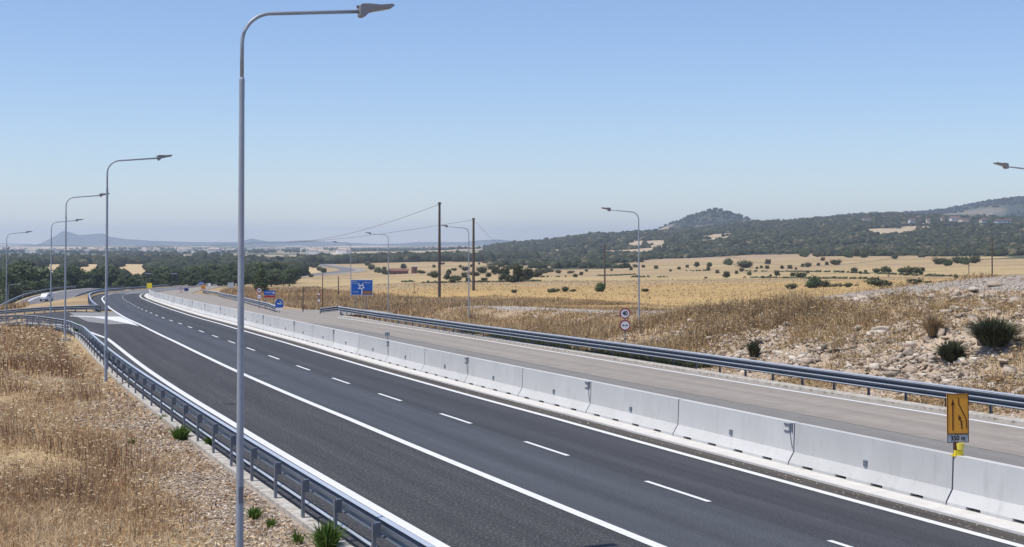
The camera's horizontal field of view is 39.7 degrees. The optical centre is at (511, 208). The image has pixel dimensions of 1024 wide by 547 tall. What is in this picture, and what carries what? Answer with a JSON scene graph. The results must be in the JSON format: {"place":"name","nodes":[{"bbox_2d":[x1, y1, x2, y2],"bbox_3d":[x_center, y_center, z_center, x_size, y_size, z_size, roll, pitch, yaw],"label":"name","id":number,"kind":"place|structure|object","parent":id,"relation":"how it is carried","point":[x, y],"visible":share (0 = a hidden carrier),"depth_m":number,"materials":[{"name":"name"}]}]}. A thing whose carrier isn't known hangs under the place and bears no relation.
{"place":"outdoors","nodes":[
{"label":"outdoors","id":0,"kind":"place"},
{"bbox_2d":[104,264,353,293],"bbox_3d":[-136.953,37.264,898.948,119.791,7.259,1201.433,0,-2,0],"label":"road","id":1,"kind":"structure","parent":0,"point":[146,291],"depth_m":434.87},
{"bbox_2d":[157,264,365,293],"bbox_3d":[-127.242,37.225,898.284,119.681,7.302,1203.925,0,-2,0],"label":"far pale road","id":2,"kind":"structure","parent":0,"point":[190,290],"depth_m":434.74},
{"bbox_2d":[0,198,1023,546],"bbox_3d":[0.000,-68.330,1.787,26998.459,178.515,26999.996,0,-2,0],"label":"ground","id":3,"kind":"structure","parent":0,"point":[1010,266],"depth_m":380.75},
{"bbox_2d":[0,300,29,309],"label":"slope grass","id":4,"kind":"structure","parent":3,"relation":"on","point":[20,305],"depth_m":207.91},
{"bbox_2d":[0,263,31,305],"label":"tree","id":5,"kind":"object","parent":3,"relation":"on","point":[15,272],"visible":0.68,"depth_m":427.33,"materials":[{"name":"green plant"}]},
{"bbox_2d":[5,231,31,314],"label":"street lamp","id":6,"kind":"object","parent":3,"relation":"on","point":[6,267],"visible":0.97,"depth_m":159.83,"materials":[{"name":"grey"}]},
{"bbox_2d":[0,259,58,298],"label":"tree","id":7,"kind":"object","parent":3,"relation":"on","point":[28,264],"visible":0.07,"depth_m":444.10,"materials":[{"name":"green plant"}]},
{"bbox_2d":[12,267,49,301],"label":"tree","id":8,"kind":"object","parent":3,"relation":"on","point":[26,286],"visible":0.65,"depth_m":427.45,"materials":[{"name":"green plant"}]},
{"bbox_2d":[0,286,75,305],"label":"guardrail","id":9,"kind":"object","parent":3,"relation":"on","point":[35,292],"visible":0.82,"depth_m":414.24,"materials":[{"name":"metal"}]},
{"bbox_2d":[0,305,100,314],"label":"guardrail","id":10,"kind":"object","parent":3,"relation":"on","point":[58,308],"visible":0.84,"depth_m":155.11,"materials":[{"name":"metal"}]},
{"bbox_2d":[35,264,66,289],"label":"tree","id":11,"kind":"object","parent":3,"relation":"on","point":[44,273],"visible":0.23,"depth_m":454.08,"materials":[{"name":"green plant"}]},
{"bbox_2d":[18,288,114,304],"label":"road side","id":12,"kind":"structure","parent":3,"relation":"on","point":[71,293],"depth_m":407.93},
{"bbox_2d":[50,219,82,316],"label":"street lamp","id":13,"kind":"object","parent":3,"relation":"on","point":[76,220],"visible":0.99,"depth_m":126.88,"materials":[{"name":"grey"}]},
{"bbox_2d":[54,266,81,289],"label":"tree","id":14,"kind":"object","parent":3,"relation":"on","point":[72,278],"visible":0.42,"depth_m":523.03,"materials":[{"name":"green plant"}]},
{"bbox_2d":[66,265,83,288],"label":"tree","id":15,"kind":"object","parent":3,"relation":"on","point":[76,269],"visible":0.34,"depth_m":529.09,"materials":[{"name":"green plant"}]},
{"bbox_2d":[59,193,109,340],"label":"street lamp","id":16,"kind":"object","parent":3,"relation":"on","point":[100,195],"visible":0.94,"depth_m":91.91,"materials":[{"name":"grey"}]},
{"bbox_2d":[76,271,96,288],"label":"tree","id":17,"kind":"object","parent":3,"relation":"on","point":[87,283],"visible":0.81,"depth_m":522.33,"materials":[{"name":"green plant"}]},
{"bbox_2d":[87,267,110,287],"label":"tree","id":18,"kind":"object","parent":3,"relation":"on","point":[95,272],"visible":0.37,"depth_m":542.80,"materials":[{"name":"green plant"}]},
{"bbox_2d":[91,294,110,310],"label":"road shoulder","id":19,"kind":"object","parent":3,"relation":"on","point":[96,299],"visible":0.69,"depth_m":204.52},
{"bbox_2d":[69,312,135,323],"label":"road gore apron","id":20,"kind":"object","parent":3,"relation":"on","point":[99,320],"visible":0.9,"depth_m":135.01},
{"bbox_2d":[76,316,137,325],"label":"road marking gore","id":21,"kind":"structure","parent":20,"relation":"on","point":[121,319],"depth_m":129.28,"materials":[{"name":"paint"}]},
{"bbox_2d":[95,263,127,287],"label":"tree","id":22,"kind":"object","parent":3,"relation":"on","point":[114,272],"visible":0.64,"depth_m":541.31,"materials":[{"name":"green plant"}]},
{"bbox_2d":[0,243,237,246],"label":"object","id":23,"kind":"object","parent":3,"relation":"on","point":[123,246],"visible":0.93,"depth_m":733.26,"materials":[{"name":"liquid"}]},
{"bbox_2d":[111,277,130,289],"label":"tree","id":24,"kind":"object","parent":3,"relation":"on","point":[121,281],"visible":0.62,"depth_m":498.14,"materials":[{"name":"green plant"}]},
{"bbox_2d":[0,316,246,546],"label":"dry thistles","id":25,"kind":"object","parent":3,"relation":"on","point":[43,342],"visible":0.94,"depth_m":38.52,"materials":[{"name":"plant"}]},
{"bbox_2d":[88,284,170,304],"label":"guardrail","id":26,"kind":"object","parent":3,"relation":"on","point":[90,301],"visible":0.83,"depth_m":331.56,"materials":[{"name":"metal"}]},
{"bbox_2d":[104,155,171,380],"bbox_3d":[-16.172,2.719,61.426,2.810,10.180,0.240,1,-2,-21],"label":"street lamp","id":27,"kind":"object","parent":3,"relation":"on","point":[159,157],"visible":0.97,"depth_m":60.91,"materials":[{"name":"grey"}]},
{"bbox_2d":[0,327,290,546],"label":"dry grass","id":28,"kind":"structure","parent":3,"relation":"on","point":[35,517],"depth_m":31.01,"materials":[{"name":"plant"}]},
{"bbox_2d":[140,272,155,285],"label":"tree","id":29,"kind":"object","parent":3,"relation":"on","point":[149,279],"visible":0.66,"depth_m":453.27,"materials":[{"name":"green plant"}]},
{"bbox_2d":[0,251,297,263],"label":"tree belt","id":30,"kind":"object","parent":3,"relation":"on","point":[128,259],"visible":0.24,"depth_m":1356.12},
{"bbox_2d":[0,257,310,286],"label":"valley wood","id":31,"kind":"object","parent":3,"relation":"on","point":[171,263],"visible":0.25,"depth_m":1032.30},
{"bbox_2d":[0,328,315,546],"bbox_3d":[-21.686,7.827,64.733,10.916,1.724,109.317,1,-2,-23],"label":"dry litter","id":32,"kind":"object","parent":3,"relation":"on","point":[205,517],"visible":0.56,"depth_m":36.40,"materials":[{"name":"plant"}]},
{"bbox_2d":[164,271,180,285],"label":"tree","id":33,"kind":"object","parent":3,"relation":"on","point":[173,280],"visible":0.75,"depth_m":457.46,"materials":[{"name":"green plant"}]},
{"bbox_2d":[167,424,192,439],"bbox_3d":[-9.854,6.640,42.197,0.946,0.534,1.000,0,-2,0],"label":"green weed","id":34,"kind":"object","parent":3,"relation":"on","point":[181,433],"visible":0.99,"depth_m":42.10,"materials":[{"name":"green plant"}]},
{"bbox_2d":[53,367,315,546],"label":"shoulder chips","id":35,"kind":"object","parent":3,"relation":"on","point":[233,482],"visible":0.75,"depth_m":34.15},
{"bbox_2d":[186,273,199,285],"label":"tree","id":36,"kind":"object","parent":3,"relation":"on","point":[192,280],"visible":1,"depth_m":461.42,"materials":[{"name":"green plant"}]},
{"bbox_2d":[0,315,434,546],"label":"guardrail","id":37,"kind":"object","parent":3,"relation":"on","point":[377,524],"visible":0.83,"depth_m":33.41,"materials":[{"name":"metal"}]},
{"bbox_2d":[215,274,229,285],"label":"tree","id":38,"kind":"object","parent":3,"relation":"on","point":[222,279],"visible":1,"depth_m":456.77,"materials":[{"name":"green plant"}]},
{"bbox_2d":[202,289,277,311],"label":"guardrail","id":39,"kind":"object","parent":3,"relation":"on","point":[262,303],"visible":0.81,"depth_m":189.11,"materials":[{"name":"metal"}]},
{"bbox_2d":[244,506,264,518],"bbox_3d":[-5.431,6.421,29.977,0.565,0.333,0.622,0,-2,0],"label":"green weed","id":40,"kind":"object","parent":3,"relation":"on","point":[255,513],"visible":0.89,"depth_m":29.95,"materials":[{"name":"green plant"}]},
{"bbox_2d":[252,264,270,291],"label":"cypress tree","id":41,"kind":"object","parent":3,"relation":"on","point":[261,283],"visible":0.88,"depth_m":299.09,"materials":[{"name":"green plant"}]},
{"bbox_2d":[265,271,280,286],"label":"tree","id":42,"kind":"object","parent":3,"relation":"on","point":[270,277],"visible":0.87,"depth_m":455.65,"materials":[{"name":"green plant"}]},
{"bbox_2d":[266,260,284,270],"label":"tree","id":43,"kind":"object","parent":3,"relation":"on","point":[275,265],"visible":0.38,"depth_m":548.98,"materials":[{"name":"green plant"}]},
{"bbox_2d":[282,269,296,285],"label":"tree","id":44,"kind":"object","parent":3,"relation":"on","point":[289,274],"visible":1,"depth_m":468.77,"materials":[{"name":"green plant"}]},
{"bbox_2d":[288,529,306,544],"bbox_3d":[-4.156,6.342,27.426,0.475,0.357,0.420,0,-2,0],"label":"green weed","id":45,"kind":"object","parent":3,"relation":"on","point":[296,536],"visible":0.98,"depth_m":27.39,"materials":[{"name":"green plant"}]},
{"bbox_2d":[0,231,605,255],"bbox_3d":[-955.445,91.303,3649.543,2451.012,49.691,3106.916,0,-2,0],"label":"plain woods","id":46,"kind":"object","parent":3,"relation":"on","point":[135,251],"visible":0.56,"depth_m":3035.84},
{"bbox_2d":[236,3,394,546],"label":"street lamp","id":47,"kind":"object","parent":3,"relation":"on","point":[363,10],"visible":1,"depth_m":24.44,"materials":[{"name":"grey"}]},
{"bbox_2d":[0,311,651,546],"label":"road exit lane","id":48,"kind":"structure","parent":3,"relation":"on","point":[448,504],"depth_m":36.65,"materials":[{"name":"asphalt"}]},
{"bbox_2d":[69,328,353,546],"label":"kerb","id":49,"kind":"structure","parent":48,"relation":"on","point":[286,507],"depth_m":37.13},
{"bbox_2d":[108,338,449,546],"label":"road marking edge","id":50,"kind":"object","parent":48,"relation":"on","point":[430,539],"visible":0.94,"depth_m":35.77,"materials":[{"name":"paint"}]},
{"bbox_2d":[304,517,349,546],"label":"green weed","id":51,"kind":"object","parent":3,"relation":"on","point":[327,534],"visible":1,"depth_m":26.74,"materials":[{"name":"green plant"}]},
{"bbox_2d":[351,280,372,309],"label":"direction sign","id":52,"kind":"object","parent":3,"relation":"on","point":[362,287],"visible":0.97,"depth_m":171.79,"materials":[{"name":"blue"}]},
{"bbox_2d":[389,268,408,273],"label":"house","id":53,"kind":"structure","parent":3,"relation":"on","point":[399,270],"depth_m":697.66,"materials":[{"name":"brick"}]},
{"bbox_2d":[293,250,540,263],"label":"wood","id":54,"kind":"object","parent":3,"relation":"on","point":[382,257],"visible":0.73,"depth_m":1332.59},
{"bbox_2d":[438,202,440,296],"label":"utility pole","id":55,"kind":"object","parent":3,"relation":"on","point":[439,249],"visible":0.87,"depth_m":209.78,"materials":[{"name":"brown wood"}]},
{"bbox_2d":[441,225,468,316],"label":"street lamp","id":56,"kind":"object","parent":3,"relation":"on","point":[446,226],"visible":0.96,"depth_m":134.31,"materials":[{"name":"grey"}]},
{"bbox_2d":[401,279,540,282],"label":"hedgerow","id":57,"kind":"object","parent":3,"relation":"on","point":[528,280],"visible":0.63,"depth_m":391.93,"materials":[{"name":"green plant"}]},
{"bbox_2d":[103,294,843,546],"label":"road lane","id":58,"kind":"structure","parent":3,"relation":"on","point":[662,516],"depth_m":36.97,"materials":[{"name":"asphalt"}]},
{"bbox_2d":[101,294,666,546],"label":"lane marking line","id":59,"kind":"object","parent":58,"relation":"on","point":[577,513],"visible":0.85,"depth_m":36.90,"materials":[{"name":"paint"}]},
{"bbox_2d":[472,218,474,290],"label":"utility pole","id":60,"kind":"object","parent":3,"relation":"on","point":[473,254],"visible":0.87,"depth_m":261.70,"materials":[{"name":"brown wood"}]},
{"bbox_2d":[498,266,510,279],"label":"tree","id":61,"kind":"object","parent":3,"relation":"on","point":[503,271],"visible":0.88,"depth_m":407.02,"materials":[{"name":"green plant"}]},
{"bbox_2d":[512,263,524,282],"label":"bush","id":62,"kind":"object","parent":3,"relation":"on","point":[518,271],"visible":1,"depth_m":358.39,"materials":[{"name":"green plant"}]},
{"bbox_2d":[122,294,1016,546],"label":"road offside lane","id":63,"kind":"structure","parent":3,"relation":"on","point":[822,516],"depth_m":36.97,"materials":[{"name":"asphalt"}]},
{"bbox_2d":[123,295,851,546],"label":"road marking dashes","id":64,"kind":"object","parent":63,"relation":"on","point":[839,543],"visible":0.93,"depth_m":39.42,"materials":[{"name":"paint"}]},
{"bbox_2d":[139,294,1023,546],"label":"road marking edge","id":65,"kind":"object","parent":63,"relation":"on","point":[865,503],"visible":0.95,"depth_m":37.07,"materials":[{"name":"paint"}]},
{"bbox_2d":[141,294,1023,544],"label":"road dirt strip","id":66,"kind":"object","parent":3,"relation":"on","point":[991,531],"visible":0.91,"depth_m":38.00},
{"bbox_2d":[144,293,1023,535],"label":"road plinth","id":67,"kind":"structure","parent":3,"relation":"on","point":[971,515],"depth_m":38.56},
{"bbox_2d":[210,305,221,318],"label":"concrete barrier","id":68,"kind":"object","parent":67,"relation":"on","point":[216,310],"visible":0.83,"depth_m":130.91,"materials":[{"name":"concrete"}]},
{"bbox_2d":[219,307,229,320],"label":"concrete barrier","id":69,"kind":"object","parent":67,"relation":"on","point":[225,313],"visible":0.77,"depth_m":125.16,"materials":[{"name":"concrete"}]},
{"bbox_2d":[228,308,236,322],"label":"concrete barrier","id":70,"kind":"object","parent":67,"relation":"on","point":[233,316],"visible":0.48,"depth_m":120.29,"materials":[{"name":"concrete"}]},
{"bbox_2d":[249,312,263,328],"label":"concrete barrier","id":71,"kind":"object","parent":67,"relation":"on","point":[257,320],"visible":0.9,"depth_m":107.88,"materials":[{"name":"concrete"}]},
{"bbox_2d":[261,315,279,332],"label":"concrete barrier","id":72,"kind":"object","parent":67,"relation":"on","point":[270,324],"visible":0.85,"depth_m":102.03,"materials":[{"name":"concrete"}]},
{"bbox_2d":[275,318,294,336],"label":"concrete barrier","id":73,"kind":"object","parent":67,"relation":"on","point":[286,327],"visible":0.9,"depth_m":96.37,"materials":[{"name":"concrete"}]},
{"bbox_2d":[292,321,314,341],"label":"concrete barrier","id":74,"kind":"object","parent":67,"relation":"on","point":[303,331],"visible":0.87,"depth_m":90.55,"materials":[{"name":"concrete"}]},
{"bbox_2d":[310,325,334,347],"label":"concrete barrier","id":75,"kind":"object","parent":67,"relation":"on","point":[323,335],"visible":0.94,"depth_m":84.87,"materials":[{"name":"concrete"}]},
{"bbox_2d":[331,329,362,353],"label":"concrete barrier","id":76,"kind":"object","parent":67,"relation":"on","point":[346,341],"visible":0.9,"depth_m":79.07,"materials":[{"name":"concrete"}]},
{"bbox_2d":[356,335,391,361],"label":"concrete barrier","id":77,"kind":"object","parent":67,"relation":"on","point":[374,348],"visible":0.91,"depth_m":73.31,"materials":[{"name":"concrete"}]},
{"bbox_2d":[385,341,425,371],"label":"concrete barrier","id":78,"kind":"object","parent":67,"relation":"on","point":[408,356],"visible":0.93,"depth_m":67.56,"materials":[{"name":"concrete"}]},
{"bbox_2d":[421,348,470,382],"bbox_3d":[-2.803,6.838,62.145,0.600,1.070,6.075,1,-2,-21],"label":"concrete barrier","id":79,"kind":"object","parent":67,"relation":"on","point":[449,365],"visible":0.94,"depth_m":61.85,"materials":[{"name":"concrete"}]},
{"bbox_2d":[465,357,525,396],"bbox_3d":[-0.606,6.651,56.457,0.600,1.070,6.075,1,-2,-21],"label":"concrete barrier","id":80,"kind":"object","parent":67,"relation":"on","point":[505,378],"visible":0.93,"depth_m":56.15,"materials":[{"name":"concrete"}]},
{"bbox_2d":[518,368,592,412],"bbox_3d":[1.632,6.466,50.786,0.600,1.070,6.075,1,-2,-22],"label":"concrete barrier","id":81,"kind":"object","parent":67,"relation":"on","point":[564,391],"visible":0.94,"depth_m":50.46,"materials":[{"name":"concrete"}]},
{"bbox_2d":[586,381,681,435],"bbox_3d":[3.910,6.296,45.127,0.600,1.070,6.075,1,-2,-22],"label":"concrete barrier","id":82,"kind":"object","parent":67,"relation":"on","point":[645,409],"visible":0.95,"depth_m":44.78,"materials":[{"name":"concrete"}]},
{"bbox_2d":[673,399,800,464],"bbox_3d":[6.222,6.145,39.483,0.600,1.070,6.075,1,-2,-22],"label":"concrete barrier","id":83,"kind":"object","parent":67,"relation":"on","point":[756,435],"visible":0.97,"depth_m":39.10,"materials":[{"name":"concrete"}]},
{"bbox_2d":[789,423,953,504],"bbox_3d":[8.558,5.997,33.850,0.600,1.070,6.075,1,-2,-23],"label":"concrete barrier","id":84,"kind":"object","parent":67,"relation":"on","point":[909,469],"visible":0.98,"depth_m":33.42,"materials":[{"name":"concrete"}]},
{"bbox_2d":[947,455,1023,521],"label":"concrete barrier","id":85,"kind":"object","parent":67,"relation":"on","point":[990,488],"visible":1,"depth_m":29.89,"materials":[{"name":"concrete"}]},
{"bbox_2d":[946,393,968,456],"bbox_3d":[9.745,4.733,31.026,0.500,1.370,0.273,0,-2,-8],"label":"lane closure sign","id":86,"kind":"object","parent":85,"relation":"on","point":[957,406],"visible":1,"depth_m":31.01,"materials":[{"name":"orange"}]},
{"bbox_2d":[454,329,715,368],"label":"road shoulder","id":87,"kind":"object","parent":3,"relation":"on","point":[659,360],"visible":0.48,"depth_m":75.09,"materials":[{"name":"asphalt"}]},
{"bbox_2d":[166,293,1023,456],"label":"road oncoming","id":88,"kind":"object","parent":3,"relation":"on","point":[997,437],"visible":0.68,"depth_m":58.12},
{"bbox_2d":[310,323,1023,466],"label":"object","id":89,"kind":"object","parent":88,"relation":"on","point":[1000,457],"visible":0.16,"depth_m":49.21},
{"bbox_2d":[338,317,1023,428],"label":"road marking oncoming edge","id":90,"kind":"object","parent":88,"relation":"on","point":[723,379],"visible":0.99,"depth_m":59.88,"materials":[{"name":"paint"}]},
{"bbox_2d":[219,274,987,318],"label":"field grass","id":91,"kind":"structure","parent":3,"relation":"on","point":[293,292],"depth_m":249.46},
{"bbox_2d":[601,207,639,317],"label":"street lamp","id":92,"kind":"object","parent":3,"relation":"on","point":[609,209],"visible":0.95,"depth_m":95.86,"materials":[{"name":"grey"}]},
{"bbox_2d":[620,308,629,342],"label":"speed sign","id":93,"kind":"object","parent":3,"relation":"on","point":[624,315],"visible":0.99,"depth_m":78.86,"materials":[{"name":"metal"}]},
{"bbox_2d":[249,272,1023,413],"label":"dry weeds","id":94,"kind":"object","parent":3,"relation":"on","point":[810,311],"visible":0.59,"depth_m":78.01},
{"bbox_2d":[320,306,1023,413],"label":"guardrail","id":95,"kind":"object","parent":3,"relation":"on","point":[991,399],"visible":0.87,"depth_m":61.93,"materials":[{"name":"metal"}]},
{"bbox_2d":[338,315,1023,424],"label":"kerb","id":96,"kind":"structure","parent":3,"relation":"on","point":[1002,418],"depth_m":60.65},
{"bbox_2d":[373,319,1023,418],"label":"verge stones","id":97,"kind":"object","parent":3,"relation":"on","point":[883,394],"visible":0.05,"depth_m":56.47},
{"bbox_2d":[482,212,1023,268],"bbox_3d":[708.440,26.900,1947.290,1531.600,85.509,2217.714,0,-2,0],"label":"hill forest","id":98,"kind":"object","parent":3,"relation":"on","point":[832,235],"visible":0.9,"depth_m":1624.29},
{"bbox_2d":[744,339,763,356],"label":"slope bush","id":99,"kind":"object","parent":3,"relation":"on","point":[753,348],"visible":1,"depth_m":69.20,"materials":[{"name":"green plant"}]},
{"bbox_2d":[630,275,878,278],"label":"hedgerow","id":100,"kind":"object","parent":3,"relation":"on","point":[860,277],"visible":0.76,"depth_m":409.30,"materials":[{"name":"green plant"}]},
{"bbox_2d":[502,275,1023,411],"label":"rubble","id":101,"kind":"object","parent":3,"relation":"on","point":[909,370],"visible":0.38,"depth_m":64.61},
{"bbox_2d":[805,274,820,287],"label":"bush","id":102,"kind":"object","parent":3,"relation":"on","point":[814,282],"visible":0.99,"depth_m":276.30,"materials":[{"name":"green plant"}]},
{"bbox_2d":[685,269,966,276],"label":"hedgerow","id":103,"kind":"object","parent":3,"relation":"on","point":[905,274],"visible":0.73,"depth_m":472.24,"materials":[{"name":"green plant"}]},
{"bbox_2d":[652,196,1023,229],"bbox_3d":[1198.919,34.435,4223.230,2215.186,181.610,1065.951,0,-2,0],"label":"peak scrub","id":104,"kind":"object","parent":3,"relation":"on","point":[691,221],"visible":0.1,"depth_m":4427.77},
{"bbox_2d":[864,277,893,286],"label":"bush","id":105,"kind":"object","parent":3,"relation":"on","point":[875,281],"visible":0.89,"depth_m":285.56,"materials":[{"name":"green plant"}]},
{"bbox_2d":[918,314,950,335],"bbox_3d":[18.822,5.117,63.062,1.711,1.085,1.658,0,-2,0],"label":"slope bush","id":106,"kind":"object","parent":3,"relation":"on","point":[930,326],"visible":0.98,"depth_m":62.86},
{"bbox_2d":[929,337,972,362],"bbox_3d":[18.079,5.825,58.432,2.009,1.033,1.999,0,-2,0],"label":"slope bush","id":107,"kind":"object","parent":3,"relation":"on","point":[951,352],"visible":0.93,"depth_m":58.20,"materials":[{"name":"green plant"}]},
{"bbox_2d":[961,315,1023,345],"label":"slope bush","id":108,"kind":"object","parent":3,"relation":"on","point":[993,332],"visible":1,"depth_m":57.45,"materials":[{"name":"green plant"}]},
{"bbox_2d":[983,372,1008,383],"bbox_3d":[18.206,6.395,53.417,1.161,0.620,1.192,0,-2,0],"label":"slope bush","id":109,"kind":"object","parent":3,"relation":"on","point":[995,376],"visible":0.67,"depth_m":53.25,"materials":[{"name":"plant"}]},
{"bbox_2d":[0,0,1023,244],"label":"sky","id":110,"kind":"structure","parent":0,"point":[524,119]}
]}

